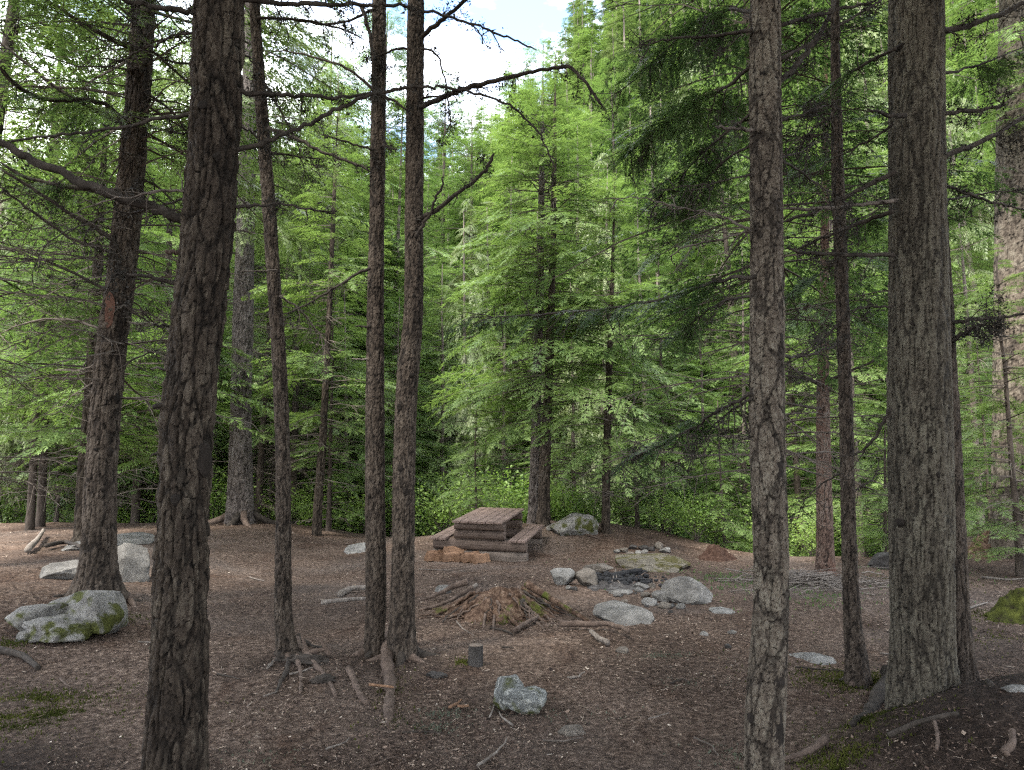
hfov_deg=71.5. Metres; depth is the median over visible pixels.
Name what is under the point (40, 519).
hemlock tree
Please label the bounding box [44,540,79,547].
root piece
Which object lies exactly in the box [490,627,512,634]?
stick
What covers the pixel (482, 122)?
fir tree
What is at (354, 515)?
shrub
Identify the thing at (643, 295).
hemlock tree
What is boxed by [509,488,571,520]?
shrub
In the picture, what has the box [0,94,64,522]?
cedar tree
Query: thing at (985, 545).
tree stump
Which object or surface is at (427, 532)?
shrub
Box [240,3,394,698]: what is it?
conifer tree
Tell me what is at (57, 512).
hemlock tree
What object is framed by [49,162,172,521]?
cedar tree
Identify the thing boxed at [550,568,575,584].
rock
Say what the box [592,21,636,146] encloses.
cedar tree
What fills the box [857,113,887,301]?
hemlock tree
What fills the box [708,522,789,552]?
shrub
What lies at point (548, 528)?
rock
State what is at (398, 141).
fir tree
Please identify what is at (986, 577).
stick
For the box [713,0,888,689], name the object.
conifer tree
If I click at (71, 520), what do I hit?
shrub
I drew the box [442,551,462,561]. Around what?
firewood
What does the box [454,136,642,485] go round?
hemlock tree
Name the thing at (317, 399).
cedar tree
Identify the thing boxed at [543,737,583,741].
stick
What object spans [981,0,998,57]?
fir tree
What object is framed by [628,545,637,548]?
rock
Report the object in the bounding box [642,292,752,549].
hemlock tree
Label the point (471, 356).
cedar tree
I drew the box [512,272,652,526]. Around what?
hemlock tree
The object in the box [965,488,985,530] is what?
shrub
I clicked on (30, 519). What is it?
hemlock tree
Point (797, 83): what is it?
fir tree
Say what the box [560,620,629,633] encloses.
root piece
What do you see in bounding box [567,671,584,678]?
stick
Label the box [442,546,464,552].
firewood
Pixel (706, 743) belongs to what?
stick
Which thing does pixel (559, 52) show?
fir tree
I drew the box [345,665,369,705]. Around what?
root piece
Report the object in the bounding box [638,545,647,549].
rock
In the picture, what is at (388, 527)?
shrub
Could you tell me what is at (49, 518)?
shrub
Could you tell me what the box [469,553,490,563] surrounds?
firewood
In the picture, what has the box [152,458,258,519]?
shrub
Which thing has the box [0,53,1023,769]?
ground
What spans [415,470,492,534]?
shrub
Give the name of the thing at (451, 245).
fir tree
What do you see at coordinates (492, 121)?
fir tree
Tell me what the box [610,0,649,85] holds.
hemlock tree
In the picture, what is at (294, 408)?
hemlock tree
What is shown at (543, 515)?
conifer tree
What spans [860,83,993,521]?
hemlock tree
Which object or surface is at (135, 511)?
hemlock tree
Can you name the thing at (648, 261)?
cedar tree
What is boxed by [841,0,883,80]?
cedar tree
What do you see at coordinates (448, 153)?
fir tree
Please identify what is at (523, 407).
cedar tree
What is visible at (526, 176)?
cedar tree
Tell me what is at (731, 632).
rock
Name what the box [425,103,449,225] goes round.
hemlock tree
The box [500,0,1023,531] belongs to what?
hemlock tree
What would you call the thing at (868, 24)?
hemlock tree
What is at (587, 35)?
hemlock tree
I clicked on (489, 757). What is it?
stick
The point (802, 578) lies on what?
brush heap
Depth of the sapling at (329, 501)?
16.78 m
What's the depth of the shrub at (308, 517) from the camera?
19.45 m
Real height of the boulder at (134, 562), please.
0.643 m
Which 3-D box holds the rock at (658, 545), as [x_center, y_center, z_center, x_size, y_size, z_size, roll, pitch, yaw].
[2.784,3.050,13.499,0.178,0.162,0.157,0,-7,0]
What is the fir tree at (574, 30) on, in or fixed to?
on the ground at (530, 649)
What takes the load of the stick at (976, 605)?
on the ground at (530, 649)
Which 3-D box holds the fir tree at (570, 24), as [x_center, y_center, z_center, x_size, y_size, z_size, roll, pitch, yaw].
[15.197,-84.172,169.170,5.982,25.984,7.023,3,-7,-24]
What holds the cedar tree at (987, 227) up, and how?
on the ground at (530, 649)
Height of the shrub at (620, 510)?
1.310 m
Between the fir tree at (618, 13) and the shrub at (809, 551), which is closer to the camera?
the shrub at (809, 551)
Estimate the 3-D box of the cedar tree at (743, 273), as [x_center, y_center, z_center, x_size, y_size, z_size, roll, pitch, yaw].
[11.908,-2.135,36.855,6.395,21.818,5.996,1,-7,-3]
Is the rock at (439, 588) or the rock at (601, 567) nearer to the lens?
the rock at (439, 588)
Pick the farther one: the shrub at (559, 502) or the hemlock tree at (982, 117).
the hemlock tree at (982, 117)
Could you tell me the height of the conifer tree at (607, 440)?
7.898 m
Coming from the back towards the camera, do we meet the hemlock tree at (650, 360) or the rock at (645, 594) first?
the hemlock tree at (650, 360)
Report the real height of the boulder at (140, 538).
0.246 m
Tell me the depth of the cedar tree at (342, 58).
34.97 m
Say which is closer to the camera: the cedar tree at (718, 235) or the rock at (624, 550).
the rock at (624, 550)
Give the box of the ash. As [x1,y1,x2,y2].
[587,577,655,590]
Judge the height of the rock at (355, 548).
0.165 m
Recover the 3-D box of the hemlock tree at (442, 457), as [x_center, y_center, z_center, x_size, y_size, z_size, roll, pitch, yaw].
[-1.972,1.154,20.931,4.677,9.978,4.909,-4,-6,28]
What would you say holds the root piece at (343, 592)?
on the ground at (530, 649)
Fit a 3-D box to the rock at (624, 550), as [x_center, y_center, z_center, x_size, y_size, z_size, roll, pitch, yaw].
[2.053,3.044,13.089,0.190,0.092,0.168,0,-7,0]
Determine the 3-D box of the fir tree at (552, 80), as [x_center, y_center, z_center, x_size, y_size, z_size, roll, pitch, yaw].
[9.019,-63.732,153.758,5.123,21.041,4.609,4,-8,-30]
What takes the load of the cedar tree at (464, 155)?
on the ground at (530, 649)
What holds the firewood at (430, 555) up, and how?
on the ground at (530, 649)
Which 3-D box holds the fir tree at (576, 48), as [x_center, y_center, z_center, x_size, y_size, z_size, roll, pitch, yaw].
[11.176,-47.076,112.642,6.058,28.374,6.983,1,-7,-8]
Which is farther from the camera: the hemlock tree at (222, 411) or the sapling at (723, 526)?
the hemlock tree at (222, 411)
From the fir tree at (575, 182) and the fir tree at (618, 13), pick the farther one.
the fir tree at (618, 13)
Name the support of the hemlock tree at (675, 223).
on the ground at (530, 649)
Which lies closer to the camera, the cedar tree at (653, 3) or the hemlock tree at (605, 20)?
the cedar tree at (653, 3)
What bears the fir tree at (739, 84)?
on the ground at (530, 649)
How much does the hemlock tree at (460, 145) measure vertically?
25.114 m
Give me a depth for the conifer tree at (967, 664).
4.79 m
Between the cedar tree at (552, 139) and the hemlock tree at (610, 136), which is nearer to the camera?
the hemlock tree at (610, 136)
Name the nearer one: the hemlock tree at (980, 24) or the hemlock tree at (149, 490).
the hemlock tree at (149, 490)
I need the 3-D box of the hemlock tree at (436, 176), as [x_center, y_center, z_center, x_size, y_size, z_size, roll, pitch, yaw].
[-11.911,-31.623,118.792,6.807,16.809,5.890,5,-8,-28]
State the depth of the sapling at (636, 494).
16.25 m
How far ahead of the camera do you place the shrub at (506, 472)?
18.40 m
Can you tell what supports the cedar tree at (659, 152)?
on the ground at (530, 649)
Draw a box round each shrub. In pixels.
[0,468,22,522]
[0,493,25,522]
[0,496,70,522]
[49,498,126,521]
[116,498,154,522]
[123,480,157,522]
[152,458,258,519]
[209,479,257,518]
[213,486,274,516]
[253,475,332,525]
[260,488,326,523]
[262,480,359,529]
[323,465,427,534]
[335,500,423,536]
[385,482,464,536]
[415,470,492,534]
[421,456,553,524]
[424,468,522,534]
[452,465,554,524]
[477,470,573,522]
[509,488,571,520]
[513,474,610,519]
[522,470,617,521]
[550,477,625,522]
[578,480,656,525]
[599,489,689,532]
[633,477,709,533]
[652,488,735,541]
[660,491,752,549]
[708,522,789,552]
[788,508,840,556]
[790,521,875,556]
[834,509,887,556]
[840,523,882,556]
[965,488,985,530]
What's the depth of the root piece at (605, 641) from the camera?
6.65 m
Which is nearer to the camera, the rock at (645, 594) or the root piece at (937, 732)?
the root piece at (937, 732)
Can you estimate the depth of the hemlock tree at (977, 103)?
30.26 m
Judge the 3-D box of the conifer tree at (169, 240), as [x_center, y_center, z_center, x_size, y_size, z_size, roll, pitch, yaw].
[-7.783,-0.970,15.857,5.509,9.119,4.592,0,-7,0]
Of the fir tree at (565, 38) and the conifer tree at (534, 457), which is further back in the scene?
the fir tree at (565, 38)
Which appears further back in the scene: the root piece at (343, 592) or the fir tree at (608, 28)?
the fir tree at (608, 28)
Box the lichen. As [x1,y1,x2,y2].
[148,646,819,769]
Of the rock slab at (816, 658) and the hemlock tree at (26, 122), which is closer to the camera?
the rock slab at (816, 658)
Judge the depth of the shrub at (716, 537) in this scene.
15.03 m
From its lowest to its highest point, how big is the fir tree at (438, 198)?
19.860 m
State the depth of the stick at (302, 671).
5.53 m
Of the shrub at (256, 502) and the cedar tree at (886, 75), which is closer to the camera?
the shrub at (256, 502)
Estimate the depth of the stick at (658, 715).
4.62 m
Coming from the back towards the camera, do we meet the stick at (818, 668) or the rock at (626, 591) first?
the rock at (626, 591)
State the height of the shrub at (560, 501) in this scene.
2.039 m
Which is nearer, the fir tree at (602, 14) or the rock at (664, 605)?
the rock at (664, 605)
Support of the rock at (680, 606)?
on the ground at (530, 649)
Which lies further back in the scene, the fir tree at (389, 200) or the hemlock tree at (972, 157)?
the fir tree at (389, 200)
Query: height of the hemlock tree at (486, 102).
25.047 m
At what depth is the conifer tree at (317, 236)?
16.33 m
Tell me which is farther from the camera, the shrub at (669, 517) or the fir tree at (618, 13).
the fir tree at (618, 13)
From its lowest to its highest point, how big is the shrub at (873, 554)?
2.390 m
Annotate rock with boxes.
[344,542,364,553]
[435,585,450,592]
[493,674,546,713]
[546,523,553,530]
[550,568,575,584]
[558,724,585,736]
[575,568,597,585]
[583,563,613,573]
[598,580,608,584]
[609,589,632,594]
[615,646,628,653]
[619,548,627,552]
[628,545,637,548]
[632,582,649,588]
[634,587,643,592]
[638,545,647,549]
[640,592,650,597]
[641,597,656,605]
[648,583,655,587]
[651,590,669,601]
[654,541,662,548]
[658,602,670,608]
[659,547,670,552]
[676,603,685,608]
[709,607,734,613]
[727,630,736,633]
[1001,684,1023,692]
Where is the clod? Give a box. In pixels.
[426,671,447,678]
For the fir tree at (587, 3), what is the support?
on the ground at (530, 649)
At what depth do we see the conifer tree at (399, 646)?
6.19 m
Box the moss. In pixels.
[0,574,1023,769]
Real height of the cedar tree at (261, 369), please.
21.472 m
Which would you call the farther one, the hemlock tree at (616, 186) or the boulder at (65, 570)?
the hemlock tree at (616, 186)
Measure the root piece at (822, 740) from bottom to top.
0.107 m
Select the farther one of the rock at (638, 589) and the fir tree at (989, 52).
the fir tree at (989, 52)
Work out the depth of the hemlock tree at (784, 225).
60.03 m
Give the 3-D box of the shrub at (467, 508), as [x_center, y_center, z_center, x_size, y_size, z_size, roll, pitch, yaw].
[-0.984,3.203,18.208,2.517,2.246,2.714,2,-7,-16]
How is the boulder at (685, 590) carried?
on the ground at (530, 649)
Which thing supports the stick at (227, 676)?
on the ground at (530, 649)
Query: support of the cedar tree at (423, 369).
on the ground at (530, 649)
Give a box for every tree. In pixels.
[0,0,158,522]
[0,0,161,521]
[0,0,231,513]
[0,0,273,541]
[0,0,404,610]
[0,0,563,769]
[0,38,154,522]
[0,51,134,526]
[0,67,134,530]
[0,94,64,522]
[1,267,124,522]
[5,22,289,522]
[8,262,62,520]
[13,139,299,505]
[47,122,225,522]
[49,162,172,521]
[51,241,158,522]
[95,0,369,527]
[122,263,254,522]
[140,248,275,522]
[141,154,270,501]
[209,32,435,523]
[212,114,328,514]
[212,134,392,523]
[213,58,462,530]
[213,77,367,522]
[213,145,336,524]
[220,134,317,508]
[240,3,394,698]
[241,96,397,535]
[253,9,386,507]
[263,170,364,527]
[264,0,478,533]
[270,0,416,657]
[290,266,391,536]
[313,153,457,532]
[332,290,446,536]
[341,65,440,521]
[343,178,487,520]
[345,172,400,533]
[358,0,608,725]
[363,194,395,287]
[364,164,395,258]
[384,65,503,441]
[385,109,402,200]
[385,145,403,239]
[385,236,439,509]
[385,256,509,536]
[387,94,534,438]
[394,126,400,174]
[401,152,445,446]
[403,114,441,238]
[414,199,525,533]
[422,49,650,538]
[423,160,477,376]
[425,100,530,421]
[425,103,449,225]
[425,201,552,519]
[426,116,443,187]
[427,38,674,523]
[427,149,449,239]
[429,143,455,276]
[431,181,459,343]
[432,100,466,231]
[432,135,574,478]
[434,57,584,439]
[445,0,906,769]
[448,117,463,183]
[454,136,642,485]
[457,126,469,178]
[458,113,478,183]
[459,115,483,245]
[461,274,552,507]
[469,99,489,188]
[472,202,622,519]
[472,243,527,480]
[473,110,482,175]
[488,61,518,193]
[488,98,500,174]
[494,285,552,494]
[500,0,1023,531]
[501,105,655,516]
[507,102,536,228]
[507,175,708,533]
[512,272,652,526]
[514,57,537,132]
[517,141,538,222]
[521,152,654,525]
[539,37,563,106]
[539,99,559,208]
[545,22,592,198]
[545,46,557,115]
[546,57,716,500]
[551,92,815,526]
[552,187,751,543]
[555,32,564,92]
[559,0,610,162]
[560,0,583,59]
[564,0,578,70]
[564,0,597,87]
[566,139,584,238]
[567,7,595,128]
[568,5,599,152]
[571,0,602,75]
[571,42,605,188]
[578,237,683,528]
[579,28,609,131]
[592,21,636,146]
[595,134,645,320]
[596,0,610,52]
[597,114,621,278]
[597,234,734,541]
[598,1,619,61]
[601,0,631,75]
[603,0,641,125]
[604,82,623,176]
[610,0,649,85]
[613,0,656,106]
[617,62,650,187]
[619,125,672,414]
[623,118,664,293]
[625,27,795,530]
[627,89,675,260]
[629,188,697,388]
[641,44,866,539]
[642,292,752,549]
[644,0,669,75]
[645,0,689,90]
[647,127,711,329]
[649,40,673,121]
[653,177,752,542]
[659,0,711,101]
[688,239,815,554]
[693,131,884,549]
[694,0,725,73]
[695,1,716,146]
[701,140,811,519]
[707,206,887,556]
[712,238,748,383]
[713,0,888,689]
[716,4,747,200]
[723,100,736,232]
[727,0,747,115]
[729,78,795,354]
[729,160,809,271]
[731,0,888,576]
[746,147,804,283]
[746,191,969,556]
[781,1,803,123]
[782,0,842,101]
[782,26,816,148]
[782,85,812,233]
[783,0,1023,726]
[784,65,969,549]
[798,179,864,535]
[799,0,846,146]
[803,0,956,536]
[808,109,993,555]
[814,199,887,552]
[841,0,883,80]
[841,26,880,173]
[846,32,883,142]
[851,11,887,161]
[854,0,883,93]
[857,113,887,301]
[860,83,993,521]
[861,113,995,495]
[867,0,887,46]
[868,0,1023,558]
[878,27,887,124]
[880,1,887,48]
[945,0,988,127]
[946,64,994,530]
[947,158,993,529]
[947,201,1023,683]
[949,0,986,137]
[949,46,995,342]
[950,61,994,217]
[952,101,995,341]
[955,243,1023,576]
[962,0,989,60]
[970,24,995,138]
[971,0,997,58]
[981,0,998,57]
[983,114,995,222]
[985,40,997,161]
[988,10,997,102]
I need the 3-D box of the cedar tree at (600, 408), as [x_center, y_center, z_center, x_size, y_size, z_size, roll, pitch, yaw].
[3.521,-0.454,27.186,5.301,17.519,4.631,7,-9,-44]
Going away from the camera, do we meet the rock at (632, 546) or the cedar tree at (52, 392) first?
the rock at (632, 546)
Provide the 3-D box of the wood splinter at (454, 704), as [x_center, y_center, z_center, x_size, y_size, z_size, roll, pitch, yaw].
[-0.383,2.184,4.876,0.025,0.020,0.177,-3,-7,25]
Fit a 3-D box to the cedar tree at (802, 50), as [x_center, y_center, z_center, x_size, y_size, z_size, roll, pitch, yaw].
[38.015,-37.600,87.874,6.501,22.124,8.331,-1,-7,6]
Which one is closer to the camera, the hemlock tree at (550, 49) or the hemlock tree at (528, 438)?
the hemlock tree at (528, 438)
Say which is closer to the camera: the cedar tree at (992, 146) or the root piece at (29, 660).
the root piece at (29, 660)
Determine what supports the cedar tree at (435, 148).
on the ground at (530, 649)
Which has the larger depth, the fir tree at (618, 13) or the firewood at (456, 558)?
the fir tree at (618, 13)
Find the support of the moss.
on the ground at (530, 649)
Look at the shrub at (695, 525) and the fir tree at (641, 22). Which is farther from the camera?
the fir tree at (641, 22)
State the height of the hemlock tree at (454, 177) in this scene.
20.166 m
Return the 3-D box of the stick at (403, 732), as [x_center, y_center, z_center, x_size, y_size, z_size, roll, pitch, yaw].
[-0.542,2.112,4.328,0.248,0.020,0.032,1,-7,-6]
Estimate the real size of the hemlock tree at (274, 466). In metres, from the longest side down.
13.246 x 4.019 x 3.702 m
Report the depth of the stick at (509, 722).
4.54 m
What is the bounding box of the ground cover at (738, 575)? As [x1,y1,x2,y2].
[546,557,1006,632]
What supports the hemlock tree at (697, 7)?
on the ground at (530, 649)
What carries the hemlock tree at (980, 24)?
on the ground at (530, 649)
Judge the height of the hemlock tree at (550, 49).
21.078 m
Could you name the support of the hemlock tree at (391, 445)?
on the ground at (530, 649)
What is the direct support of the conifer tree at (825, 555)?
on the ground at (530, 649)
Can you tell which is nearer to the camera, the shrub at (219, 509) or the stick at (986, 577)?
the stick at (986, 577)
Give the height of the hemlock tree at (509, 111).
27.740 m
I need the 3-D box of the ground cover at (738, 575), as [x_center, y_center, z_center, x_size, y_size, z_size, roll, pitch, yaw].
[5.286,2.863,10.866,9.595,0.289,6.137,3,-7,-23]
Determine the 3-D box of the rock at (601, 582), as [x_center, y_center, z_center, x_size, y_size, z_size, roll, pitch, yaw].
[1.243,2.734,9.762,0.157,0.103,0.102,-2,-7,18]
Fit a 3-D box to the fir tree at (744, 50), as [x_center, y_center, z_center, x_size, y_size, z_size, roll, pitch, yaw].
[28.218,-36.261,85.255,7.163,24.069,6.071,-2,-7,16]
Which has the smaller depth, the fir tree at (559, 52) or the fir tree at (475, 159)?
the fir tree at (475, 159)
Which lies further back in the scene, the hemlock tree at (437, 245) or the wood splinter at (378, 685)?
the hemlock tree at (437, 245)
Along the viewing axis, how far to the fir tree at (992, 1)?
119.56 m
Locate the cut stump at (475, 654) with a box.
[468,643,482,666]
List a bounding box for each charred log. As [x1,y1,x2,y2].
[604,577,633,580]
[608,568,642,576]
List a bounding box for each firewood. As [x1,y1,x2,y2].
[424,549,442,561]
[434,553,442,561]
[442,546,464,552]
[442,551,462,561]
[453,554,461,561]
[460,551,479,562]
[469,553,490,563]
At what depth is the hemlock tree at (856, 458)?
17.03 m
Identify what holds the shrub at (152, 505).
on the ground at (530, 649)
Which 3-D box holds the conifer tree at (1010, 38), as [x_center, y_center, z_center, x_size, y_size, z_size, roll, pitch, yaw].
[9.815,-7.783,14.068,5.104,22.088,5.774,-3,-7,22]
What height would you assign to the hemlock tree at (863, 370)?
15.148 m
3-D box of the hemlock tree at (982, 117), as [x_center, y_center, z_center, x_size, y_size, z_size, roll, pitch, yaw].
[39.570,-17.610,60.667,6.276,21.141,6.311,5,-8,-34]
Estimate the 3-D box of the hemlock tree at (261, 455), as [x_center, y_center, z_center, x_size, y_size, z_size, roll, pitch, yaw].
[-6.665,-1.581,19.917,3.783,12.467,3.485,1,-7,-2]
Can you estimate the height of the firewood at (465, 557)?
0.196 m
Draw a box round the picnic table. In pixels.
[430,507,544,561]
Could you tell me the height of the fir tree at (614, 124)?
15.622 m
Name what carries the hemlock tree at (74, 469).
on the ground at (530, 649)
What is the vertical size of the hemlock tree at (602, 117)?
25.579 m
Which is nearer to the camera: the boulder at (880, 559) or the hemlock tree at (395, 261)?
the boulder at (880, 559)
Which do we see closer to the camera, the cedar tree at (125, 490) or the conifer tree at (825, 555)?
the conifer tree at (825, 555)
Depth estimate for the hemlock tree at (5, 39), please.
10.17 m
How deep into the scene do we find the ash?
9.62 m
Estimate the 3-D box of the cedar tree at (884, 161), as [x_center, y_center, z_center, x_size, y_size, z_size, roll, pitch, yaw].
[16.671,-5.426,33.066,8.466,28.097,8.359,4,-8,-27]
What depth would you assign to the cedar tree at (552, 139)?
104.86 m
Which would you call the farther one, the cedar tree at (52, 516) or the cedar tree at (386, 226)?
the cedar tree at (386, 226)
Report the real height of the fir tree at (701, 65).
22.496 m
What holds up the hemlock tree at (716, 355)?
on the ground at (530, 649)
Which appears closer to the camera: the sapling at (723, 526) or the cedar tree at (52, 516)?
the sapling at (723, 526)
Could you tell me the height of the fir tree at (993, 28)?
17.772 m
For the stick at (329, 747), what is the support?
on the ground at (530, 649)
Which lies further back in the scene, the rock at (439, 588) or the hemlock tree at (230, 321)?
the hemlock tree at (230, 321)
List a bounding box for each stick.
[217,673,240,678]
[289,664,320,674]
[326,738,348,749]
[370,756,404,766]
[402,731,442,733]
[477,737,506,766]
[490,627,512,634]
[499,711,513,725]
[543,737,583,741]
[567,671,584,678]
[648,712,668,719]
[670,678,689,683]
[693,737,718,755]
[796,666,843,670]
[971,602,987,608]
[981,576,1023,579]
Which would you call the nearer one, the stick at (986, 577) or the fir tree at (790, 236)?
the stick at (986, 577)
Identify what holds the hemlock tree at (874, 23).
on the ground at (530, 649)
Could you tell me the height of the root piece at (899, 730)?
0.160 m
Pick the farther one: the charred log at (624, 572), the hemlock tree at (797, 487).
the hemlock tree at (797, 487)
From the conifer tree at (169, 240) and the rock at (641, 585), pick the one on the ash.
the rock at (641, 585)
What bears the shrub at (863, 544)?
on the ground at (530, 649)
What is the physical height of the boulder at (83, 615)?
0.458 m
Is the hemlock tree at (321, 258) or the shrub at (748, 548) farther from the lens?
the hemlock tree at (321, 258)
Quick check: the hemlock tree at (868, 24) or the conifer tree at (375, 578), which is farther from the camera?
the hemlock tree at (868, 24)
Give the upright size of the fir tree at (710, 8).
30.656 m
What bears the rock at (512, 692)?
on the ground at (530, 649)
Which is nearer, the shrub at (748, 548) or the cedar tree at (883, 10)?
the shrub at (748, 548)
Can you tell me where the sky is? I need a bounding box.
[0,0,674,178]
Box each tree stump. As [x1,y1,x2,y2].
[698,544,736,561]
[968,530,993,558]
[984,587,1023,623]
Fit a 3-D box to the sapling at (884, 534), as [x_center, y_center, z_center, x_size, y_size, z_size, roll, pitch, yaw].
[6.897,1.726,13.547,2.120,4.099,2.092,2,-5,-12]
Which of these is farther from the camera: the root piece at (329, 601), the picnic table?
the picnic table
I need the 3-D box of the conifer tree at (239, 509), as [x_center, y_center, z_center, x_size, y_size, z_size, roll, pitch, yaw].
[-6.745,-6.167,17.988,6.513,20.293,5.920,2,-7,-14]
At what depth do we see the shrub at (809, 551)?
13.71 m
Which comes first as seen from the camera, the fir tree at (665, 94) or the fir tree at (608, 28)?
the fir tree at (665, 94)
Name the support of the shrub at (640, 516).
on the ground at (530, 649)
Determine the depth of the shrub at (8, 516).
19.15 m
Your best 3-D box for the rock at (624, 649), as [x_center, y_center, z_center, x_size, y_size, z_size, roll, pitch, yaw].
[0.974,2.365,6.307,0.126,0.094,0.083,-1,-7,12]
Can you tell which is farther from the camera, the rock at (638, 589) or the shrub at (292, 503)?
the shrub at (292, 503)
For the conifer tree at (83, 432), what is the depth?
12.27 m
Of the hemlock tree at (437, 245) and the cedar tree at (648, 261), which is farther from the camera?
the cedar tree at (648, 261)
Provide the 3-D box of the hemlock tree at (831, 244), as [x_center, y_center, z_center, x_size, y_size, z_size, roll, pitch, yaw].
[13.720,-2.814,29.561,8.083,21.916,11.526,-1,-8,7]
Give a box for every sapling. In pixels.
[265,294,390,530]
[432,393,516,518]
[567,314,690,527]
[680,394,752,551]
[813,368,887,551]
[958,334,992,532]
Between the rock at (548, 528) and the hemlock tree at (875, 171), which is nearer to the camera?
the rock at (548, 528)
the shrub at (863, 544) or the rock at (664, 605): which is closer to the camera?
the rock at (664, 605)
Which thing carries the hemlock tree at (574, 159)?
on the ground at (530, 649)
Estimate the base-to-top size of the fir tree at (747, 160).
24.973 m
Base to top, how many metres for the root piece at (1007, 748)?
0.100 m
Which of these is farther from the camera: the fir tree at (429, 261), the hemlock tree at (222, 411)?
the fir tree at (429, 261)
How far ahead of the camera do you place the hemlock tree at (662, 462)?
17.91 m
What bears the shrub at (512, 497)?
on the ground at (530, 649)
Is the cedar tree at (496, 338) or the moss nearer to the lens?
the moss
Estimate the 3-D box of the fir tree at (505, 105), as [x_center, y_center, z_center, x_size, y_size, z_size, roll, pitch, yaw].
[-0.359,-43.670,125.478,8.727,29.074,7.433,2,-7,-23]
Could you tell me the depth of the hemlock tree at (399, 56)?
29.41 m
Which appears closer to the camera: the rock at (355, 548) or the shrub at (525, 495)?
the rock at (355, 548)
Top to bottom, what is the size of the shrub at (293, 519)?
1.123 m
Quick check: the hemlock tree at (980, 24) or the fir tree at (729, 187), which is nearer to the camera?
the fir tree at (729, 187)
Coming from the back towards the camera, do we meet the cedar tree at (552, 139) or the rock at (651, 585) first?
the cedar tree at (552, 139)
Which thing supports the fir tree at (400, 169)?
on the ground at (530, 649)
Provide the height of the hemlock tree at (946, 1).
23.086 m
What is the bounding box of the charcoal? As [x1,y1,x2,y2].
[596,568,666,586]
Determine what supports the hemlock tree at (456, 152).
on the ground at (530, 649)
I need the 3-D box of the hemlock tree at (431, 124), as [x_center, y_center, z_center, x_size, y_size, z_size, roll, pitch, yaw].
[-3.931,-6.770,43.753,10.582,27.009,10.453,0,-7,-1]
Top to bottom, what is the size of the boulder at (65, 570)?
0.270 m
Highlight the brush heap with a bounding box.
[713,564,888,595]
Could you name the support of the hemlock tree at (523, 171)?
on the ground at (530, 649)
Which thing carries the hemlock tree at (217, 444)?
on the ground at (530, 649)
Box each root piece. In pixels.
[0,646,40,670]
[24,528,44,552]
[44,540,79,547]
[321,597,365,604]
[337,585,365,596]
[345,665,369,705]
[513,615,538,632]
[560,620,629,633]
[589,629,609,644]
[785,734,829,760]
[886,711,958,737]
[932,720,939,750]
[999,728,1016,757]
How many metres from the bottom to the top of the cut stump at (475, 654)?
0.211 m
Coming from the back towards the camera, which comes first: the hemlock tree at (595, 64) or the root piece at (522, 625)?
the hemlock tree at (595, 64)
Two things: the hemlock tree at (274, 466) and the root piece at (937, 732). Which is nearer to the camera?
the root piece at (937, 732)
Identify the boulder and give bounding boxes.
[5,590,127,642]
[39,560,78,579]
[61,532,154,550]
[117,543,149,581]
[550,513,598,535]
[615,553,690,572]
[661,576,712,604]
[867,552,888,569]
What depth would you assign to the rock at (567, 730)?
4.36 m
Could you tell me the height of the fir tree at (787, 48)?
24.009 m
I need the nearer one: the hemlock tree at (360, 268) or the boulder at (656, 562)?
the boulder at (656, 562)
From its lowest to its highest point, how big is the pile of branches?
0.340 m
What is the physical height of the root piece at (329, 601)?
0.061 m
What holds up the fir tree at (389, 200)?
on the ground at (530, 649)
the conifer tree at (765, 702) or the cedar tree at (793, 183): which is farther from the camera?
the cedar tree at (793, 183)
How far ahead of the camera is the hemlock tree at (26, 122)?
22.38 m
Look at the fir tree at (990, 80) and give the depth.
76.64 m
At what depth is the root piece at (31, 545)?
10.97 m
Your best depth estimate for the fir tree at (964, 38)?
89.72 m
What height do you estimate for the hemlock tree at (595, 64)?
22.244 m
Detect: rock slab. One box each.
[593,600,653,625]
[789,652,835,664]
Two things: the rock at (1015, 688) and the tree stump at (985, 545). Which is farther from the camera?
the tree stump at (985, 545)
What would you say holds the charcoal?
on the ash
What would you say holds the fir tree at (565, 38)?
on the ground at (530, 649)
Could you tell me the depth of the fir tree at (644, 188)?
62.03 m
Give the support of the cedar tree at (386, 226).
on the ground at (530, 649)
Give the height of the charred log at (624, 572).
0.110 m
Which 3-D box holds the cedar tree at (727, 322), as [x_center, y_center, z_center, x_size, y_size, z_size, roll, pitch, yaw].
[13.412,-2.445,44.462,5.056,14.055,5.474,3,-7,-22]
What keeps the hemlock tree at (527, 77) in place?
on the ground at (530, 649)
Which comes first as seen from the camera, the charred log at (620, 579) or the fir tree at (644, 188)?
the charred log at (620, 579)
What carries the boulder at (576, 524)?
on the ground at (530, 649)
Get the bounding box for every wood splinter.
[369,683,393,687]
[448,699,461,708]
[457,704,468,707]
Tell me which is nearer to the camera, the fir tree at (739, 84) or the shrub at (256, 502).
the shrub at (256, 502)
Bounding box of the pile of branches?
[417,578,590,632]
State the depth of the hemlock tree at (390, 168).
93.06 m
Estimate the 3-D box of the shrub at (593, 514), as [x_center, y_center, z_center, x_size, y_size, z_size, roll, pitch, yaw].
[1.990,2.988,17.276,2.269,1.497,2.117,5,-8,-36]
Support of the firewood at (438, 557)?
on the ground at (530, 649)
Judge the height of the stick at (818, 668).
0.023 m
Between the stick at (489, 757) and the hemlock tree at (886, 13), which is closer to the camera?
the stick at (489, 757)
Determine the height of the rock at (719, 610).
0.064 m
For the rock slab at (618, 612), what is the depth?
7.70 m

